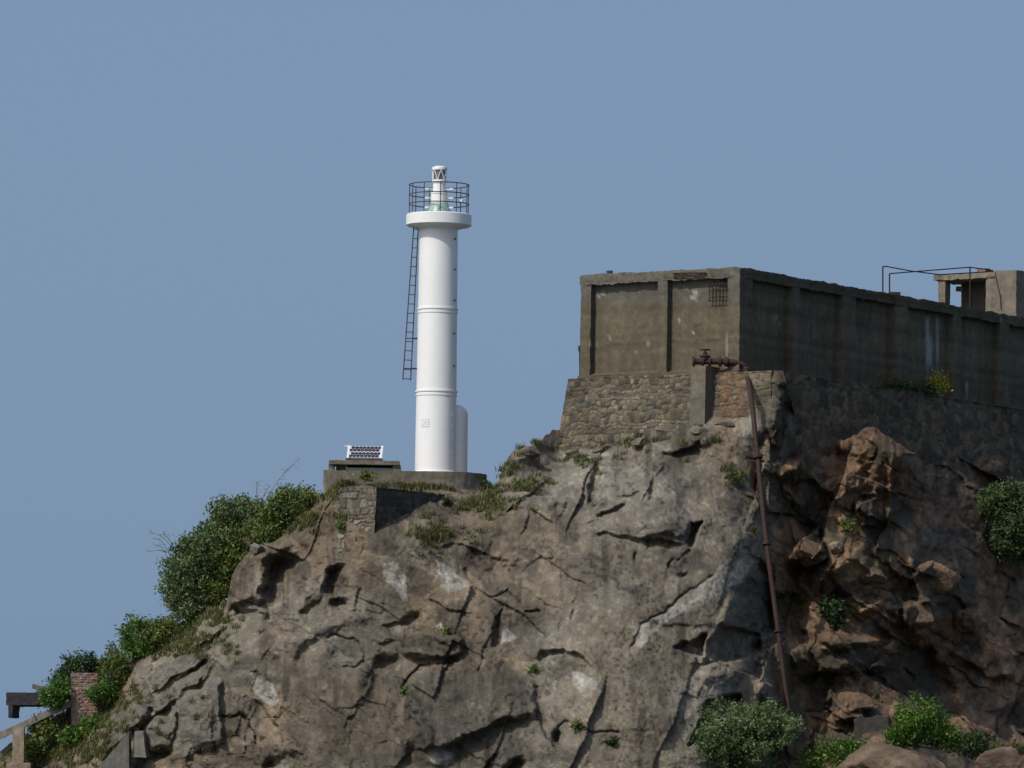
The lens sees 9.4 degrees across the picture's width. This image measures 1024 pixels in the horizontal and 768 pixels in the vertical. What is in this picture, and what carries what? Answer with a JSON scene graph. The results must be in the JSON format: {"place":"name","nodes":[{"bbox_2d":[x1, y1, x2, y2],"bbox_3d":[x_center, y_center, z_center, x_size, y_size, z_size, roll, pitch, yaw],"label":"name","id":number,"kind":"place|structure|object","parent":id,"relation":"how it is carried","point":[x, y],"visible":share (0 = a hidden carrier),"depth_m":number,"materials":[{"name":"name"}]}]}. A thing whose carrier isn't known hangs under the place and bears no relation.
{"place":"outdoors","nodes":[
{"label":"outdoors","id":0,"kind":"place"},
{"bbox_2d":[0,370,1023,767],"bbox_3d":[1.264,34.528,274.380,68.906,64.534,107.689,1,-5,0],"label":"cliff","id":1,"kind":"structure","parent":0,"point":[632,610],"depth_m":235.01,"materials":[{"name":"grey stone"}]},
{"bbox_2d":[0,742,12,758],"bbox_3d":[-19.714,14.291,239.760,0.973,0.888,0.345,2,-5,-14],"label":"beam","id":2,"kind":"structure","parent":1,"relation":"on","point":[7,749],"depth_m":239.67,"materials":[{"name":"concrete"}]},
{"bbox_2d":[6,727,31,767],"bbox_3d":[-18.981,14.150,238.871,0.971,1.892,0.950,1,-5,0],"label":"gate post","id":3,"kind":"object","parent":1,"relation":"on","point":[18,748],"visible":1,"depth_m":238.63,"materials":[{"name":"concrete"}]},
{"bbox_2d":[6,692,70,717],"bbox_3d":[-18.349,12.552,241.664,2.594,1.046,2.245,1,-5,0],"label":"canopy beam","id":4,"kind":"structure","parent":1,"relation":"attached to","point":[15,701],"depth_m":240.59,"materials":[{"name":"concrete"}]},
{"bbox_2d":[32,684,43,689],"bbox_3d":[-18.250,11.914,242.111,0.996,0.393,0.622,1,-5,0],"label":"broken slab","id":5,"kind":"structure","parent":4,"relation":"on","point":[35,686],"depth_m":241.83,"materials":[{"name":"concrete"}]},
{"bbox_2d":[46,647,102,697],"bbox_3d":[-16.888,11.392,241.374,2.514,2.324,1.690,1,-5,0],"label":"shrub","id":6,"kind":"object","parent":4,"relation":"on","point":[86,663],"visible":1,"depth_m":241.16,"materials":[{"name":"green plant"}]},
{"bbox_2d":[24,707,62,767],"bbox_3d":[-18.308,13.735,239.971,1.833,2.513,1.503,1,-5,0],"label":"shrub","id":7,"kind":"object","parent":1,"relation":"on","point":[43,730],"visible":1,"depth_m":239.70,"materials":[{"name":"green plant"}]},
{"bbox_2d":[55,710,106,747],"bbox_3d":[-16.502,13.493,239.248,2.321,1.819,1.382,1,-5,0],"label":"shrub","id":8,"kind":"object","parent":1,"relation":"on","point":[70,736],"visible":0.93,"depth_m":238.99,"materials":[{"name":"green plant"}]},
{"bbox_2d":[71,673,99,725],"bbox_3d":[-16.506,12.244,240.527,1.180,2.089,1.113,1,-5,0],"label":"brick pier","id":9,"kind":"structure","parent":1,"relation":"on","point":[81,705],"depth_m":240.08,"materials":[{"name":"brown brick"}]},
{"bbox_2d":[0,700,70,738],"bbox_3d":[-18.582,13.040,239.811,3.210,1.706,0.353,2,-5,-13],"label":"fallen beam","id":10,"kind":"structure","parent":9,"relation":"attached to","point":[29,722],"depth_m":239.70,"materials":[{"name":"concrete"}]},
{"bbox_2d":[34,672,75,711],"bbox_3d":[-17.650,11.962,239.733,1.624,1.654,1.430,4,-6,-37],"label":"shrub","id":11,"kind":"object","parent":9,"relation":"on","point":[56,692],"visible":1,"depth_m":239.57,"materials":[{"name":"green plant"}]},
{"bbox_2d":[81,676,118,708],"bbox_3d":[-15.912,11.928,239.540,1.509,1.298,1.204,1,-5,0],"label":"shrub","id":12,"kind":"object","parent":1,"relation":"on","point":[100,688],"visible":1,"depth_m":239.39,"materials":[{"name":"green plant"}]},
{"bbox_2d":[91,640,132,714],"bbox_3d":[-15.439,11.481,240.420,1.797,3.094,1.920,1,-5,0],"label":"shrub","id":13,"kind":"object","parent":1,"relation":"on","point":[114,666],"visible":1,"depth_m":240.05,"materials":[{"name":"green plant"}]},
{"bbox_2d":[98,730,131,767],"bbox_3d":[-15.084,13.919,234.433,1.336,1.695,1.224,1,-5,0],"label":"concrete wedge","id":14,"kind":"object","parent":1,"relation":"on","point":[119,755],"visible":1,"depth_m":233.89,"materials":[{"name":"grey concrete"}]},
{"bbox_2d":[113,610,162,666],"bbox_3d":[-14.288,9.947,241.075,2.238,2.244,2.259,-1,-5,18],"label":"shrub","id":15,"kind":"object","parent":1,"relation":"on","point":[131,647],"visible":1,"depth_m":240.64,"materials":[{"name":"green plant"}]},
{"bbox_2d":[131,731,150,757],"bbox_3d":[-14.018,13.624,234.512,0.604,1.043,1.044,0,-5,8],"label":"concrete block","id":16,"kind":"structure","parent":1,"relation":"on","point":[140,748],"depth_m":234.13,"materials":[{"name":"grey concrete"}]},
{"bbox_2d":[133,611,203,653],"bbox_3d":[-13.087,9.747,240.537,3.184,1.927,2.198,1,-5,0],"label":"shrub","id":17,"kind":"object","parent":1,"relation":"on","point":[167,627],"visible":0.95,"depth_m":240.16,"materials":[{"name":"green plant"}]},
{"bbox_2d":[145,520,242,626],"bbox_3d":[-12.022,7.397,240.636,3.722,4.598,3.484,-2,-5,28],"label":"shrub","id":18,"kind":"object","parent":1,"relation":"on","point":[190,556],"visible":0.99,"depth_m":240.00,"materials":[{"name":"green plant"}]},
{"bbox_2d":[192,513,273,607],"bbox_3d":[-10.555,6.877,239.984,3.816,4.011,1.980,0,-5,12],"label":"shrub","id":19,"kind":"object","parent":1,"relation":"on","point":[231,555],"visible":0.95,"depth_m":239.73,"materials":[{"name":"green plant"}]},
{"bbox_2d":[196,458,299,555],"bbox_3d":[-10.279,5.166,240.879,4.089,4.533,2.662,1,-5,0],"label":"shrub","id":20,"kind":"object","parent":1,"relation":"on","point":[221,514],"visible":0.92,"depth_m":240.42,"materials":[{"name":"green plant"}]},
{"bbox_2d":[250,543,264,554],"bbox_3d":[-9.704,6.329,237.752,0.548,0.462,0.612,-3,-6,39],"label":"boulder","id":21,"kind":"object","parent":1,"relation":"on","point":[255,548],"visible":1,"depth_m":237.55,"materials":[{"name":"grey stone"}]},
{"bbox_2d":[248,476,320,545],"bbox_3d":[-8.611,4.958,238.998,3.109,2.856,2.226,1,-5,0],"label":"shrub","id":22,"kind":"object","parent":1,"relation":"on","point":[279,516],"visible":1,"depth_m":238.65,"materials":[{"name":"green plant"}]},
{"bbox_2d":[334,519,346,532],"bbox_3d":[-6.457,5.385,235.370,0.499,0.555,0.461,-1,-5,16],"label":"weed","id":23,"kind":"object","parent":1,"relation":"on","point":[341,525],"visible":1,"depth_m":235.28,"materials":[{"name":"green plant"}]},
{"bbox_2d":[352,467,377,483],"bbox_3d":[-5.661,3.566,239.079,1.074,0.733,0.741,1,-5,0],"label":"weed","id":24,"kind":"object","parent":1,"relation":"on","point":[365,475],"visible":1,"depth_m":239.03,"materials":[{"name":"green plant"}]},
{"bbox_2d":[337,487,444,559],"bbox_3d":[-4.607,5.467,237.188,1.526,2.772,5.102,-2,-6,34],"label":"stone bastion","id":25,"kind":"object","parent":1,"relation":"on","point":[364,504],"visible":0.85,"depth_m":235.51,"materials":[{"name":"grey stone"}]},
{"bbox_2d":[399,685,408,693],"bbox_3d":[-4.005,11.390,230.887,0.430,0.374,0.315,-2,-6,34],"label":"weed","id":26,"kind":"object","parent":1,"relation":"on","point":[403,689],"visible":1,"depth_m":230.87,"materials":[{"name":"green plant"}]},
{"bbox_2d":[323,470,486,492],"bbox_3d":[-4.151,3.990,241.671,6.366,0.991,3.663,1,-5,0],"label":"plinth","id":27,"kind":"structure","parent":1,"relation":"on","point":[464,480],"depth_m":239.90,"materials":[{"name":"concrete"}]},
{"bbox_2d":[328,460,400,470],"bbox_3d":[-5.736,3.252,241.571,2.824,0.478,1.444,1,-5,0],"label":"battery shelter","id":28,"kind":"object","parent":27,"relation":"on","point":[366,464],"visible":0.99,"depth_m":240.99,"materials":[{"name":"concrete"}]},
{"bbox_2d":[345,445,382,460],"bbox_3d":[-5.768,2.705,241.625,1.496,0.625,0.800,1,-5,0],"label":"solar array","id":29,"kind":"object","parent":28,"relation":"on","point":[361,452],"visible":1,"depth_m":241.42,"materials":[{"name":"glass"}]},
{"bbox_2d":[402,166,471,471],"bbox_3d":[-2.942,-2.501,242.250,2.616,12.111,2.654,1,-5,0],"label":"lighthouse","id":30,"kind":"object","parent":27,"relation":"on","point":[441,439],"visible":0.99,"depth_m":241.58,"materials":[{"name":"white paint"}]},
{"bbox_2d":[439,625,452,635],"bbox_3d":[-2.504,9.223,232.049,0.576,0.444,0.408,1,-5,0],"label":"weed","id":31,"kind":"object","parent":1,"relation":"on","point":[446,631],"visible":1,"depth_m":232.01,"materials":[{"name":"green plant"}]},
{"bbox_2d":[441,494,456,506],"bbox_3d":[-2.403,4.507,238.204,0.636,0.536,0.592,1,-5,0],"label":"weed","id":32,"kind":"object","parent":1,"relation":"on","point":[446,500],"visible":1,"depth_m":238.19,"materials":[{"name":"green plant"}]},
{"bbox_2d":[479,479,491,488],"bbox_3d":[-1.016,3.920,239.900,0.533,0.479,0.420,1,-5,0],"label":"weed","id":33,"kind":"object","parent":1,"relation":"on","point":[485,483],"visible":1,"depth_m":239.88,"materials":[{"name":"green plant"}]},
{"bbox_2d":[0,430,1023,767],"bbox_3d":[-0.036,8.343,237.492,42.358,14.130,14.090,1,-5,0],"label":"grass","id":34,"kind":"structure","parent":1,"relation":"on","point":[480,502],"depth_m":238.24,"materials":[{"name":"green plant"}]},
{"bbox_2d":[519,446,540,457],"bbox_3d":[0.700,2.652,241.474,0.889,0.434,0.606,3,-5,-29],"label":"boulder","id":35,"kind":"object","parent":1,"relation":"on","point":[529,451],"visible":1,"depth_m":241.24,"materials":[{"name":"grey stone"}]},
{"bbox_2d":[525,663,543,673],"bbox_3d":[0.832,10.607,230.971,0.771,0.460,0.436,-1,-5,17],"label":"weed","id":36,"kind":"object","parent":1,"relation":"on","point":[534,668],"visible":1,"depth_m":230.94,"materials":[{"name":"green plant"}]},
{"bbox_2d":[565,449,579,454],"bbox_3d":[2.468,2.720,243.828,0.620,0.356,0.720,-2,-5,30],"label":"boulder","id":37,"kind":"object","parent":1,"relation":"on","point":[569,451],"visible":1,"depth_m":243.67,"materials":[{"name":"grey stone"}]},
{"bbox_2d":[570,718,584,732],"bbox_3d":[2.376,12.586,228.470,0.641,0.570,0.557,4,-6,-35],"label":"weed","id":38,"kind":"object","parent":1,"relation":"on","point":[576,725],"visible":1,"depth_m":228.37,"materials":[{"name":"green plant"}]},
{"bbox_2d":[592,445,610,452],"bbox_3d":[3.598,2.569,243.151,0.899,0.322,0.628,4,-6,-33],"label":"boulder","id":39,"kind":"object","parent":1,"relation":"on","point":[598,449],"visible":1,"depth_m":242.96,"materials":[{"name":"grey stone"}]},
{"bbox_2d":[606,733,619,745],"bbox_3d":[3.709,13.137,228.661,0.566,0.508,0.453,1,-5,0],"label":"weed","id":40,"kind":"object","parent":1,"relation":"on","point":[614,739],"visible":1,"depth_m":228.59,"materials":[{"name":"green plant"}]},
{"bbox_2d":[631,437,647,447],"bbox_3d":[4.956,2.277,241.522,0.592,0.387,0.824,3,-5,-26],"label":"boulder","id":41,"kind":"object","parent":1,"relation":"on","point":[638,442],"visible":1,"depth_m":241.27,"materials":[{"name":"grey stone"}]},
{"bbox_2d":[656,427,676,435],"bbox_3d":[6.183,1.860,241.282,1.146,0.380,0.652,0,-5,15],"label":"boulder","id":42,"kind":"object","parent":1,"relation":"on","point":[660,431],"visible":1,"depth_m":241.08,"materials":[{"name":"grey stone"}]},
{"bbox_2d":[689,425,708,434],"bbox_3d":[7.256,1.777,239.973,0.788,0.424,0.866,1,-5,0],"label":"boulder","id":43,"kind":"object","parent":1,"relation":"on","point":[697,429],"visible":1,"depth_m":239.67,"materials":[{"name":"grey stone"}]},
{"bbox_2d":[689,366,719,424],"bbox_3d":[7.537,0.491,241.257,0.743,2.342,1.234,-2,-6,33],"label":"concrete pillar","id":44,"kind":"structure","parent":1,"relation":"on","point":[701,392],"depth_m":240.78,"materials":[{"name":"concrete"}]},
{"bbox_2d":[715,420,734,426],"bbox_3d":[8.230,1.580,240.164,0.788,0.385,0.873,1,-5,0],"label":"boulder","id":45,"kind":"object","parent":1,"relation":"on","point":[727,423],"visible":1,"depth_m":239.83,"materials":[{"name":"grey stone"}]},
{"bbox_2d":[729,469,746,484],"bbox_3d":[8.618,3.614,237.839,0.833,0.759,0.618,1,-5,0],"label":"weed","id":46,"kind":"object","parent":1,"relation":"on","point":[737,475],"visible":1,"depth_m":237.81,"materials":[{"name":"green plant"}]},
{"bbox_2d":[692,349,792,715],"bbox_3d":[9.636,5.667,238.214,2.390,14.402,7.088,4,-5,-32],"label":"drain pipe","id":47,"kind":"object","parent":1,"relation":"attached to","point":[708,360],"visible":0.95,"depth_m":237.20,"materials":[{"name":"metal"}]},
{"bbox_2d":[687,694,806,767],"bbox_3d":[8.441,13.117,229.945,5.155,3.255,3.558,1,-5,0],"label":"shrub","id":48,"kind":"object","parent":1,"relation":"on","point":[761,733],"visible":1,"depth_m":229.26,"materials":[{"name":"green plant"}]},
{"bbox_2d":[750,526,757,533],"bbox_3d":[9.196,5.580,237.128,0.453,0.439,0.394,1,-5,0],"label":"weed","id":49,"kind":"object","parent":1,"relation":"on","point":[753,528],"visible":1,"depth_m":237.08,"materials":[{"name":"green plant"}]},
{"bbox_2d":[557,371,1023,514],"bbox_3d":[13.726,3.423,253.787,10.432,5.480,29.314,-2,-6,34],"label":"stone footing","id":50,"kind":"object","parent":1,"relation":"on","point":[927,429],"visible":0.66,"depth_m":243.90,"materials":[{"name":"grey stone"}]},
{"bbox_2d":[577,266,1023,408],"bbox_3d":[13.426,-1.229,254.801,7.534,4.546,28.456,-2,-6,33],"label":"water tank","id":51,"kind":"object","parent":50,"relation":"on","point":[671,322],"visible":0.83,"depth_m":244.92,"materials":[{"name":"concrete"}]},
{"bbox_2d":[921,369,952,395],"bbox_3d":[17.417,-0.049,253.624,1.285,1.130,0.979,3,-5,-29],"label":"shrub","id":52,"kind":"object","parent":51,"relation":"attached to","point":[941,383],"visible":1,"depth_m":253.58,"materials":[{"name":"green plant"}]},
{"bbox_2d":[882,266,993,307],"bbox_3d":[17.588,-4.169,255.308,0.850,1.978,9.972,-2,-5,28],"label":"pipe railing","id":53,"kind":"object","parent":51,"relation":"on","point":[910,271],"visible":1,"depth_m":255.23,"materials":[{"name":"metal"}]},
{"bbox_2d":[933,268,1023,317],"bbox_3d":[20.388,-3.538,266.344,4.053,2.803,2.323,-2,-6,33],"label":"rooftop hut","id":54,"kind":"object","parent":51,"relation":"on","point":[999,291],"visible":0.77,"depth_m":265.09,"materials":[{"name":"concrete"}]},
{"bbox_2d":[884,376,944,396],"bbox_3d":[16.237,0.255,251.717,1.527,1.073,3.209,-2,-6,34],"label":"shrub","id":55,"kind":"object","parent":50,"relation":"on","point":[898,384],"visible":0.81,"depth_m":252.19,"materials":[{"name":"green plant"}]},
{"bbox_2d":[789,594,805,617],"bbox_3d":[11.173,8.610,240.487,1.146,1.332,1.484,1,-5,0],"label":"shrub","id":56,"kind":"object","parent":1,"relation":"on","point":[800,605],"visible":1,"depth_m":240.50,"materials":[{"name":"green plant"}]},
{"bbox_2d":[796,540,825,566],"bbox_3d":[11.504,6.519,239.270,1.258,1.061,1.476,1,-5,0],"label":"boulder","id":57,"kind":"object","parent":1,"relation":"on","point":[808,548],"visible":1,"depth_m":239.04,"materials":[{"name":"stone"}]},
{"bbox_2d":[791,732,862,767],"bbox_3d":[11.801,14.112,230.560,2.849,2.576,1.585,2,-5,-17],"label":"shrub","id":58,"kind":"object","parent":1,"relation":"on","point":[840,749],"visible":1,"depth_m":230.49,"materials":[{"name":"green plant"}]},
{"bbox_2d":[813,593,851,628],"bbox_3d":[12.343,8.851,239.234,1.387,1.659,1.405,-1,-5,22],"label":"shrub","id":59,"kind":"object","parent":1,"relation":"on","point":[832,612],"visible":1,"depth_m":239.06,"materials":[{"name":"green plant"}]},
{"bbox_2d":[828,541,842,554],"bbox_3d":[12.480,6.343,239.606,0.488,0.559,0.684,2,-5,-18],"label":"boulder","id":60,"kind":"object","parent":1,"relation":"on","point":[835,547],"visible":1,"depth_m":239.42,"materials":[{"name":"grey stone"}]},
{"bbox_2d":[837,515,856,532],"bbox_3d":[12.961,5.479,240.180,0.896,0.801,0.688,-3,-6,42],"label":"weed","id":61,"kind":"object","parent":1,"relation":"on","point":[845,525],"visible":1,"depth_m":240.20,"materials":[{"name":"green plant"}]},
{"bbox_2d":[837,692,876,711],"bbox_3d":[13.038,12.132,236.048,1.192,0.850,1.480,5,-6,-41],"label":"boulder","id":62,"kind":"object","parent":1,"relation":"on","point":[857,701],"visible":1,"depth_m":235.61,"materials":[{"name":"brown stone"}]},
{"bbox_2d":[854,715,888,740],"bbox_3d":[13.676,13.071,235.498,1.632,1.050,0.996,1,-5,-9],"label":"concrete block","id":63,"kind":"structure","parent":1,"relation":"on","point":[862,726],"depth_m":235.04,"materials":[{"name":"grey concrete"}]},
{"bbox_2d":[861,566,886,584],"bbox_3d":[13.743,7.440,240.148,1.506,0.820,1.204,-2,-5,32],"label":"boulder","id":64,"kind":"object","parent":1,"relation":"on","point":[875,575],"visible":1,"depth_m":239.72,"materials":[{"name":"stone"}]},
{"bbox_2d":[835,742,946,767],"bbox_3d":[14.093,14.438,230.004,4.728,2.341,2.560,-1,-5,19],"label":"boulder","id":65,"kind":"object","parent":1,"relation":"on","point":[874,755],"visible":1,"depth_m":229.10,"materials":[{"name":"brown stone"}]},
{"bbox_2d":[882,636,899,654],"bbox_3d":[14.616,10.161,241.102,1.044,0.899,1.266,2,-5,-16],"label":"boulder","id":66,"kind":"object","parent":1,"relation":"on","point":[890,648],"visible":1,"depth_m":240.61,"materials":[{"name":"brown stone"}]},
{"bbox_2d":[912,601,933,628],"bbox_3d":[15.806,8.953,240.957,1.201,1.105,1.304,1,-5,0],"label":"boulder","id":67,"kind":"object","parent":1,"relation":"on","point":[924,618],"visible":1,"depth_m":240.51,"materials":[{"name":"brown stone"}]},
{"bbox_2d":[882,689,966,755],"bbox_3d":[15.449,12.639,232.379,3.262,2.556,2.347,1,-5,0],"label":"shrub","id":68,"kind":"object","parent":1,"relation":"on","point":[906,730],"visible":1,"depth_m":232.14,"materials":[{"name":"green plant"}]},
{"bbox_2d":[917,560,961,594],"bbox_3d":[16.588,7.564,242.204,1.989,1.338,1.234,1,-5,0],"label":"boulder","id":69,"kind":"object","parent":1,"relation":"on","point":[946,580],"visible":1,"depth_m":241.89,"materials":[{"name":"brown stone"}]},
{"bbox_2d":[952,609,979,632],"bbox_3d":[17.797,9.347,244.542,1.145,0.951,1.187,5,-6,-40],"label":"boulder","id":70,"kind":"object","parent":1,"relation":"on","point":[973,618],"visible":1,"depth_m":244.22,"materials":[{"name":"brown stone"}]},
{"bbox_2d":[948,728,994,762],"bbox_3d":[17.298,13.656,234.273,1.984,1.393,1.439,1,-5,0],"label":"shrub","id":71,"kind":"object","parent":1,"relation":"on","point":[977,745],"visible":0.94,"depth_m":234.13,"materials":[{"name":"green plant"}]},
{"bbox_2d":[974,475,1023,570],"bbox_3d":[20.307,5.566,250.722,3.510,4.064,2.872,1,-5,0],"label":"shrub","id":72,"kind":"object","parent":1,"relation":"on","point":[1007,515],"visible":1,"depth_m":250.20,"materials":[{"name":"green plant"}]},
{"bbox_2d":[975,746,1023,767],"bbox_3d":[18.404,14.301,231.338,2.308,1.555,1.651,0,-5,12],"label":"boulder","id":73,"kind":"object","parent":1,"relation":"on","point":[1006,757],"visible":1,"depth_m":230.72,"materials":[{"name":"brown stone"}]},
{"bbox_2d":[0,0,1023,750],"label":"sky","id":74,"kind":"structure","parent":0,"point":[206,239],"materials":[{"name":"blue"}]}
]}

